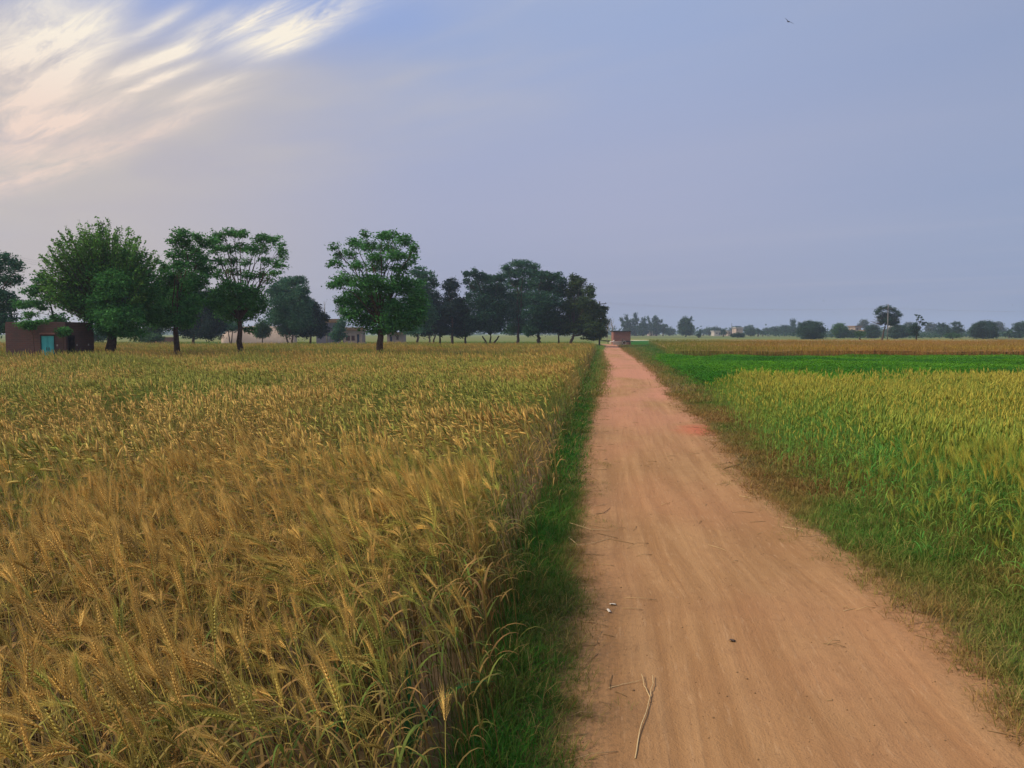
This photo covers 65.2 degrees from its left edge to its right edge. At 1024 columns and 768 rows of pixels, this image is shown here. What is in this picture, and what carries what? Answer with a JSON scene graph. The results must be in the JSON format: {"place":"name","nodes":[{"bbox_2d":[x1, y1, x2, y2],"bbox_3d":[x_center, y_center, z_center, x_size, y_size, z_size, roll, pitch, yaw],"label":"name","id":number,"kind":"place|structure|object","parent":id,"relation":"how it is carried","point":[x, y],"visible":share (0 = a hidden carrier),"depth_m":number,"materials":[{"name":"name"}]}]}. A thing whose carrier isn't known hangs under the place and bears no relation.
{"place":"outdoors","nodes":[
{"label":"outdoors","id":0,"kind":"place"},
{"bbox_2d":[0,336,605,342],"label":"field","id":1,"kind":"structure","parent":0,"point":[477,338],"depth_m":181.13,"materials":[{"name":"green plant"}]},
{"bbox_2d":[0,334,1023,767],"bbox_3d":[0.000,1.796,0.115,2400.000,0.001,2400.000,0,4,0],"label":"ground","id":2,"kind":"structure","parent":0,"point":[436,684],"depth_m":4.42,"materials":[{"name":"plant"}]},
{"bbox_2d":[0,250,29,337],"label":"leafy tree","id":3,"kind":"object","parent":2,"relation":"on","point":[6,311],"visible":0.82,"depth_m":47.80,"materials":[{"name":"green plant"}]},
{"bbox_2d":[12,319,51,355],"bbox_3d":[-21.632,-1.697,36.093,1.902,2.483,0.879,0,4,0],"label":"tree","id":4,"kind":"object","parent":2,"relation":"on","point":[27,324],"visible":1,"depth_m":35.99,"materials":[{"name":"green plant"}]},
{"bbox_2d":[7,269,71,321],"bbox_3d":[-25.898,-3.602,43.779,3.679,5.354,2.065,0,4,0],"label":"sapling","id":5,"kind":"object","parent":2,"relation":"on","point":[33,291],"visible":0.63,"depth_m":43.55,"materials":[{"name":"green plant"}]},
{"bbox_2d":[5,322,93,359],"bbox_3d":[-21.755,-1.763,37.785,2.767,2.297,2.480,0,4,0],"label":"brick hut","id":6,"kind":"object","parent":2,"relation":"on","point":[81,337],"visible":0.59,"depth_m":36.57,"materials":[{"name":"brick"}]},
{"bbox_2d":[41,336,48,356],"bbox_3d":[-21.375,-1.436,36.618,0.289,1.513,0.070,0,4,0],"label":"door","id":7,"kind":"structure","parent":6,"relation":"in","point":[44,339],"depth_m":36.58,"materials":[{"name":"teal paint"}]},
{"bbox_2d":[48,336,53,352],"bbox_3d":[-21.069,-1.436,36.618,0.291,1.513,0.070,0,4,0],"label":"door","id":8,"kind":"structure","parent":6,"relation":"in","point":[50,338],"depth_m":36.58,"materials":[{"name":"teal paint"}]},
{"bbox_2d":[67,335,74,354],"bbox_3d":[-20.479,-1.423,37.026,0.215,1.675,0.618,0,4,0],"label":"doorway","id":9,"kind":"structure","parent":6,"relation":"in","point":[72,337],"depth_m":37.25,"materials":[{"name":"brown wood"}]},
{"bbox_2d":[3,348,121,359],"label":"tall weeds","id":10,"kind":"object","parent":2,"relation":"on","point":[60,352],"depth_m":35.86,"materials":[{"name":"green plant"}]},
{"bbox_2d":[53,326,72,355],"bbox_3d":[-20.339,-1.559,36.260,0.853,2.184,0.674,0,4,0],"label":"tree","id":11,"kind":"object","parent":2,"relation":"on","point":[66,331],"visible":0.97,"depth_m":36.16,"materials":[{"name":"green plant"}]},
{"bbox_2d":[32,216,168,354],"bbox_3d":[-19.842,-4.265,38.616,6.163,7.663,3.819,0,4,0],"label":"leafy tree","id":12,"kind":"object","parent":2,"relation":"on","point":[108,291],"visible":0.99,"depth_m":38.02,"materials":[{"name":"green plant"}]},
{"bbox_2d":[94,330,107,342],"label":"background tree","id":13,"kind":"object","parent":2,"relation":"on","point":[102,338],"visible":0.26,"depth_m":94.83,"materials":[{"name":"green plant"}]},
{"bbox_2d":[135,324,171,343],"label":"background tree","id":14,"kind":"object","parent":2,"relation":"on","point":[154,335],"visible":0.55,"depth_m":91.40,"materials":[{"name":"green plant"}]},
{"bbox_2d":[152,337,173,343],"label":"brick outhouse","id":15,"kind":"structure","parent":2,"relation":"on","point":[170,339],"depth_m":111.84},
{"bbox_2d":[148,226,216,355],"bbox_3d":[-16.990,-4.281,40.843,4.086,7.092,3.760,0,4,0],"label":"leafy tree","id":16,"kind":"object","parent":2,"relation":"on","point":[185,301],"visible":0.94,"depth_m":40.21,"materials":[{"name":"green plant"}]},
{"bbox_2d":[171,288,228,343],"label":"background tree","id":17,"kind":"object","parent":2,"relation":"on","point":[208,326],"visible":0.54,"depth_m":84.13,"materials":[{"name":"green plant"}]},
{"bbox_2d":[221,320,243,342],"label":"background tree","id":18,"kind":"object","parent":2,"relation":"on","point":[232,326],"visible":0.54,"depth_m":97.09,"materials":[{"name":"green plant"}]},
{"bbox_2d":[201,227,289,354],"bbox_3d":[-13.897,-4.568,42.142,4.668,7.522,4.562,-1,4,-13],"label":"leafy tree","id":19,"kind":"object","parent":2,"relation":"on","point":[240,302],"visible":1,"depth_m":41.66,"materials":[{"name":"green plant"}]},
{"bbox_2d":[221,326,296,343],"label":"mud wall","id":20,"kind":"structure","parent":2,"relation":"on","point":[250,338],"depth_m":117.81,"materials":[{"name":"paint"}]},
{"bbox_2d":[252,317,271,342],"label":"background tree","id":21,"kind":"object","parent":2,"relation":"on","point":[264,331],"visible":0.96,"depth_m":94.97,"materials":[{"name":"green plant"}]},
{"bbox_2d":[263,275,316,342],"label":"background tree","id":22,"kind":"object","parent":2,"relation":"on","point":[289,315],"visible":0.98,"depth_m":88.27,"materials":[{"name":"green plant"}]},
{"bbox_2d":[1,341,607,350],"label":"green crop","id":23,"kind":"object","parent":2,"relation":"on","point":[600,347],"visible":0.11,"depth_m":124.97,"materials":[{"name":"green plant"}]},
{"bbox_2d":[294,298,332,343],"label":"background tree","id":24,"kind":"object","parent":2,"relation":"on","point":[320,329],"visible":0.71,"depth_m":92.44,"materials":[{"name":"green plant"}]},
{"bbox_2d":[316,319,340,343],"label":"farmhouse","id":25,"kind":"object","parent":2,"relation":"on","point":[323,338],"visible":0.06,"depth_m":115.81,"materials":[{"name":"beige paint"}]},
{"bbox_2d":[328,315,349,343],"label":"background tree","id":26,"kind":"object","parent":2,"relation":"on","point":[339,328],"visible":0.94,"depth_m":107.80,"materials":[{"name":"green plant"}]},
{"bbox_2d":[344,327,366,343],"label":"farmhouse","id":27,"kind":"object","parent":2,"relation":"on","point":[356,337],"visible":0.69,"depth_m":112.82,"materials":[{"name":"beige concrete"}]},
{"bbox_2d":[331,650,398,760],"bbox_3d":[-0.601,1.364,3.361,0.307,0.449,0.523,-1,4,-20],"label":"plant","id":28,"kind":"object","parent":2,"relation":"on","point":[337,728],"visible":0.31,"depth_m":3.34,"materials":[{"name":"plant"}]},
{"bbox_2d":[321,228,431,352],"bbox_3d":[-7.008,-4.538,41.868,5.841,7.522,4.426,0,4,0],"label":"leafy tree","id":29,"kind":"object","parent":2,"relation":"on","point":[386,312],"visible":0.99,"depth_m":41.49,"materials":[{"name":"green plant"}]},
{"bbox_2d":[387,332,405,343],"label":"farmhouse","id":30,"kind":"object","parent":2,"relation":"on","point":[398,338],"visible":0.62,"depth_m":116.82,"materials":[{"name":"grey concrete"}]},
{"bbox_2d":[398,265,440,342],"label":"background tree","id":31,"kind":"object","parent":2,"relation":"on","point":[426,287],"visible":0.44,"depth_m":95.52,"materials":[{"name":"green plant"}]},
{"bbox_2d":[419,289,447,341],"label":"background tree","id":32,"kind":"object","parent":2,"relation":"on","point":[436,298],"visible":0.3,"depth_m":103.53,"materials":[{"name":"green plant"}]},
{"bbox_2d":[433,313,449,343],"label":"background tree","id":33,"kind":"object","parent":2,"relation":"on","point":[440,335],"visible":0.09,"depth_m":105.21,"materials":[{"name":"green plant"}]},
{"bbox_2d":[403,639,492,765],"bbox_3d":[-0.400,1.365,3.327,0.489,0.451,0.645,1,4,21],"label":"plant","id":34,"kind":"object","parent":2,"relation":"on","point":[406,723],"visible":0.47,"depth_m":3.39,"materials":[{"name":"plant"}]},
{"bbox_2d":[435,277,469,342],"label":"background tree","id":35,"kind":"object","parent":2,"relation":"on","point":[450,308],"visible":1,"depth_m":102.71,"materials":[{"name":"green plant"}]},
{"bbox_2d":[453,291,476,343],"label":"background tree","id":36,"kind":"object","parent":2,"relation":"on","point":[465,334],"visible":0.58,"depth_m":103.52,"materials":[{"name":"green plant"}]},
{"bbox_2d":[461,267,514,343],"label":"background tree","id":37,"kind":"object","parent":2,"relation":"on","point":[488,303],"visible":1,"depth_m":102.47,"materials":[{"name":"green plant"}]},
{"bbox_2d":[0,324,1023,337],"bbox_3d":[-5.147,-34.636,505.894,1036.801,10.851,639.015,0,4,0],"label":"distant wood","id":38,"kind":"object","parent":2,"relation":"on","point":[920,332],"visible":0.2,"depth_m":297.86,"materials":[{"name":"green plant"}]},
{"bbox_2d":[410,349,619,767],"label":"verge grass","id":39,"kind":"structure","parent":2,"relation":"on","point":[540,564],"depth_m":4.68,"materials":[{"name":"green plant"}]},
{"bbox_2d":[497,259,543,342],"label":"background tree","id":40,"kind":"object","parent":2,"relation":"on","point":[523,268],"visible":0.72,"depth_m":106.50,"materials":[{"name":"green plant"}]},
{"bbox_2d":[517,270,567,343],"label":"background tree","id":41,"kind":"object","parent":2,"relation":"on","point":[541,314],"visible":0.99,"depth_m":99.90,"materials":[{"name":"green plant"}]},
{"bbox_2d":[548,314,565,342],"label":"background tree","id":42,"kind":"object","parent":2,"relation":"on","point":[557,331],"visible":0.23,"depth_m":102.93,"materials":[{"name":"green plant"}]},
{"bbox_2d":[557,272,609,343],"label":"background tree","id":43,"kind":"object","parent":2,"relation":"on","point":[584,315],"visible":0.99,"depth_m":98.98,"materials":[{"name":"green plant"}]},
{"bbox_2d":[613,341,621,344],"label":"wall","id":44,"kind":"structure","parent":2,"relation":"on","point":[617,342],"depth_m":119.65,"materials":[{"name":"paint"}]},
{"bbox_2d":[611,331,630,344],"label":"brick hut","id":45,"kind":"object","parent":2,"relation":"on","point":[620,335],"visible":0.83,"depth_m":121.79,"materials":[{"name":"brown brick"}]},
{"bbox_2d":[619,317,631,331],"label":"distant tree","id":46,"kind":"object","parent":2,"relation":"on","point":[625,328],"visible":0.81,"depth_m":378.86,"materials":[{"name":"green plant"}]},
{"bbox_2d":[623,314,633,335],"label":"distant tree","id":47,"kind":"object","parent":2,"relation":"on","point":[628,322],"visible":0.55,"depth_m":383.18,"materials":[{"name":"green plant"}]},
{"bbox_2d":[630,312,639,335],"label":"distant tree","id":48,"kind":"object","parent":2,"relation":"on","point":[635,321],"visible":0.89,"depth_m":379.87,"materials":[{"name":"green plant"}]},
{"bbox_2d":[635,316,649,335],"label":"distant tree","id":49,"kind":"object","parent":2,"relation":"on","point":[643,327],"visible":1,"depth_m":373.24,"materials":[{"name":"green plant"}]},
{"bbox_2d":[647,315,652,335],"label":"distant tree","id":50,"kind":"object","parent":2,"relation":"on","point":[650,325],"visible":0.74,"depth_m":386.78,"materials":[{"name":"green plant"}]},
{"bbox_2d":[650,315,662,335],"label":"distant tree","id":51,"kind":"object","parent":2,"relation":"on","point":[655,323],"visible":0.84,"depth_m":376.40,"materials":[{"name":"green plant"}]},
{"bbox_2d":[658,323,667,335],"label":"distant tree","id":52,"kind":"object","parent":2,"relation":"on","point":[662,329],"visible":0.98,"depth_m":370.96,"materials":[{"name":"green plant"}]},
{"bbox_2d":[664,327,675,335],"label":"distant tree","id":53,"kind":"object","parent":2,"relation":"on","point":[670,331],"visible":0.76,"depth_m":418.92,"materials":[{"name":"green plant"}]},
{"bbox_2d":[676,316,694,336],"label":"distant tree","id":54,"kind":"object","parent":2,"relation":"on","point":[687,327],"visible":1,"depth_m":297.95,"materials":[{"name":"green plant"}]},
{"bbox_2d":[701,327,710,335],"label":"distant tree","id":55,"kind":"object","parent":2,"relation":"on","point":[707,331],"visible":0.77,"depth_m":438.14,"materials":[{"name":"green plant"}]},
{"bbox_2d":[710,326,719,330],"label":"distant tree","id":56,"kind":"object","parent":2,"relation":"on","point":[714,329],"visible":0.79,"depth_m":397.24,"materials":[{"name":"green plant"}]},
{"bbox_2d":[710,331,721,335],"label":"farm shed","id":57,"kind":"structure","parent":2,"relation":"on","point":[715,333],"depth_m":389.29,"materials":[{"name":"concrete"}]},
{"bbox_2d":[720,329,726,336],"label":"distant tree","id":58,"kind":"object","parent":2,"relation":"on","point":[722,332],"visible":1,"depth_m":299.23,"materials":[{"name":"green plant"}]},
{"bbox_2d":[724,330,730,335],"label":"farm shed","id":59,"kind":"structure","parent":2,"relation":"on","point":[728,332],"depth_m":394.26,"materials":[{"name":"paint"}]},
{"bbox_2d":[731,327,743,333],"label":"farmhouse","id":60,"kind":"object","parent":2,"relation":"on","point":[737,329],"visible":0.75,"depth_m":384.17,"materials":[{"name":"paint"}]},
{"bbox_2d":[730,332,745,337],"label":"distant tree","id":61,"kind":"object","parent":2,"relation":"on","point":[736,335],"visible":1,"depth_m":228.73,"materials":[{"name":"green plant"}]},
{"bbox_2d":[743,325,755,335],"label":"distant tree","id":62,"kind":"object","parent":2,"relation":"on","point":[747,327],"visible":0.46,"depth_m":459.02,"materials":[{"name":"green plant"}]},
{"bbox_2d":[744,327,756,335],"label":"distant tree","id":63,"kind":"object","parent":2,"relation":"on","point":[750,331],"visible":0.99,"depth_m":327.95,"materials":[{"name":"green plant"}]},
{"bbox_2d":[755,327,761,336],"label":"distant tree","id":64,"kind":"object","parent":2,"relation":"on","point":[758,331],"visible":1,"depth_m":318.98,"materials":[{"name":"green plant"}]},
{"bbox_2d":[769,326,779,334],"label":"distant tree","id":65,"kind":"object","parent":2,"relation":"on","point":[774,329],"visible":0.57,"depth_m":357.55,"materials":[{"name":"green plant"}]},
{"bbox_2d":[778,324,792,335],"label":"distant tree","id":66,"kind":"object","parent":2,"relation":"on","point":[783,329],"visible":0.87,"depth_m":348.40,"materials":[{"name":"green plant"}]},
{"bbox_2d":[789,318,796,334],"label":"distant tree","id":67,"kind":"object","parent":2,"relation":"on","point":[792,323],"visible":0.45,"depth_m":359.02,"materials":[{"name":"green plant"}]},
{"bbox_2d":[795,319,826,338],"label":"distant tree","id":68,"kind":"object","parent":2,"relation":"on","point":[808,329],"visible":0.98,"depth_m":187.91,"materials":[{"name":"green plant"}]},
{"bbox_2d":[631,340,993,340],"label":"earth bund","id":69,"kind":"structure","parent":2,"relation":"on","point":[734,340],"depth_m":150.99,"materials":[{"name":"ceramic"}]},
{"bbox_2d":[618,344,1023,765],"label":"dry verge grass","id":70,"kind":"structure","parent":2,"relation":"on","point":[959,577],"depth_m":6.48,"materials":[{"name":"green plant"}]},
{"bbox_2d":[648,339,1023,356],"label":"golden wheat strip","id":71,"kind":"object","parent":2,"relation":"on","point":[833,347],"visible":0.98,"depth_m":57.20,"materials":[{"name":"plant"}]},
{"bbox_2d":[649,353,1023,395],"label":"clover field","id":72,"kind":"structure","parent":2,"relation":"on","point":[716,366],"depth_m":36.51,"materials":[{"name":"green plant"}]},
{"bbox_2d":[829,323,851,337],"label":"distant tree","id":73,"kind":"object","parent":2,"relation":"on","point":[838,329],"visible":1,"depth_m":218.30,"materials":[{"name":"green plant"}]},
{"bbox_2d":[845,329,856,337],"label":"distant tree","id":74,"kind":"object","parent":2,"relation":"on","point":[853,331],"visible":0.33,"depth_m":227.96,"materials":[{"name":"green plant"}]},
{"bbox_2d":[847,326,861,331],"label":"farmhouse","id":75,"kind":"object","parent":2,"relation":"on","point":[855,328],"visible":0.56,"depth_m":299.33,"materials":[{"name":"beige brick"}]},
{"bbox_2d":[852,330,865,339],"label":"distant tree","id":76,"kind":"object","parent":2,"relation":"on","point":[858,333],"visible":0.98,"depth_m":164.47,"materials":[{"name":"green plant"}]},
{"bbox_2d":[700,366,1023,615],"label":"green wheat field","id":77,"kind":"structure","parent":2,"relation":"on","point":[980,416],"depth_m":9.38,"materials":[{"name":"living plant leaves and stalks"},{"name":"grass"}]},
{"bbox_2d":[856,319,870,328],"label":"distant tree","id":78,"kind":"object","parent":2,"relation":"on","point":[863,323],"visible":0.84,"depth_m":428.06,"materials":[{"name":"green plant"}]},
{"bbox_2d":[864,323,880,337],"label":"distant tree","id":79,"kind":"object","parent":2,"relation":"on","point":[873,331],"visible":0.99,"depth_m":213.87,"materials":[{"name":"green plant"}]},
{"bbox_2d":[870,305,902,339],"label":"distant tree","id":80,"kind":"object","parent":2,"relation":"on","point":[882,319],"visible":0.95,"depth_m":149.06,"materials":[{"name":"green plant"}]},
{"bbox_2d":[885,304,891,338],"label":"utility pole","id":81,"kind":"object","parent":2,"relation":"on","point":[888,309],"visible":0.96,"depth_m":123.59,"materials":[{"name":"concrete"}]},
{"bbox_2d":[886,323,910,338],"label":"distant tree","id":82,"kind":"object","parent":2,"relation":"on","point":[898,331],"visible":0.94,"depth_m":199.02,"materials":[{"name":"green plant"}]},
{"bbox_2d":[906,314,928,339],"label":"distant tree","id":83,"kind":"object","parent":2,"relation":"on","point":[914,329],"visible":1,"depth_m":139.12,"materials":[{"name":"green plant"}]},
{"bbox_2d":[924,322,936,332],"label":"distant tree","id":84,"kind":"object","parent":2,"relation":"on","point":[931,326],"visible":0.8,"depth_m":398.64,"materials":[{"name":"green plant"}]},
{"bbox_2d":[934,322,945,334],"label":"distant tree","id":85,"kind":"object","parent":2,"relation":"on","point":[940,328],"visible":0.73,"depth_m":258.74,"materials":[{"name":"green plant"}]},
{"bbox_2d":[943,325,951,333],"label":"distant tree","id":86,"kind":"object","parent":2,"relation":"on","point":[947,330],"visible":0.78,"depth_m":238.86,"materials":[{"name":"green plant"}]},
{"bbox_2d":[943,332,961,339],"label":"distant tree","id":87,"kind":"object","parent":2,"relation":"on","point":[951,335],"visible":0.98,"depth_m":174.44,"materials":[{"name":"green plant"}]},
{"bbox_2d":[950,321,964,337],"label":"distant tree","id":88,"kind":"object","parent":2,"relation":"on","point":[957,328],"visible":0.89,"depth_m":228.76,"materials":[{"name":"green plant"}]},
{"bbox_2d":[967,319,999,338],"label":"distant tree","id":89,"kind":"object","parent":2,"relation":"on","point":[984,329],"visible":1,"depth_m":187.94,"materials":[{"name":"green plant"}]},
{"bbox_2d":[994,321,1006,331],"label":"distant tree","id":90,"kind":"object","parent":2,"relation":"on","point":[999,324],"visible":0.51,"depth_m":378.77,"materials":[{"name":"green plant"}]},
{"bbox_2d":[1001,329,1016,337],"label":"distant tree","id":91,"kind":"object","parent":2,"relation":"on","point":[1009,334],"visible":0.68,"depth_m":219.93,"materials":[{"name":"green plant"}]},
{"bbox_2d":[1011,320,1023,337],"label":"distant tree","id":92,"kind":"object","parent":2,"relation":"on","point":[1018,326],"visible":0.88,"depth_m":228.24,"materials":[{"name":"green plant"}]},
{"bbox_2d":[0,0,1023,333],"label":"sky","id":93,"kind":"structure","parent":0,"point":[855,157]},
{"bbox_2d":[631,340,813,344],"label":"field","id":94,"kind":"structure","parent":0,"point":[639,342],"depth_m":121.50,"materials":[{"name":"green plant"}]},
{"bbox_2d":[482,344,1023,767],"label":"dirt path","id":95,"kind":"structure","parent":0,"point":[894,678],"depth_m":4.66,"materials":[{"name":"brown soil"}]},
{"bbox_2d":[635,675,653,758],"bbox_3d":[0.625,1.535,3.742,0.016,0.012,0.831,1,4,15],"label":"straw stalk","id":96,"kind":"object","parent":95,"relation":"on","point":[643,719],"visible":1,"depth_m":3.65,"materials":[{"name":"beige plant"}]},
{"bbox_2d":[534,379,1022,767],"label":"creeping weeds","id":97,"kind":"object","parent":95,"relation":"on","point":[724,483],"visible":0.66,"depth_m":7.58,"materials":[{"name":"green plant"}]},
{"bbox_2d":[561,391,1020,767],"bbox_3d":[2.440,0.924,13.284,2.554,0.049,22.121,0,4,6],"label":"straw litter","id":98,"kind":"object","parent":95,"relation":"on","point":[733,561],"visible":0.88,"depth_m":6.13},
{"bbox_2d":[582,399,1010,767],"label":"path crumbs","id":99,"kind":"object","parent":95,"relation":"on","point":[730,584],"visible":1,"depth_m":5.55,"materials":[{"name":"soil"}]},
{"bbox_2d":[559,336,1023,338],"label":"field","id":100,"kind":"structure","parent":0,"point":[748,337],"depth_m":258.48,"materials":[{"name":"green plant"}]},
{"bbox_2d":[596,338,993,340],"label":"field","id":101,"kind":"structure","parent":0,"point":[791,339],"depth_m":209.48,"materials":[{"name":"green plant"}]},
{"bbox_2d":[989,338,1023,340],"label":"field","id":102,"kind":"structure","parent":0,"point":[1007,338],"depth_m":213.05,"materials":[{"name":"green plant"}]}
]}

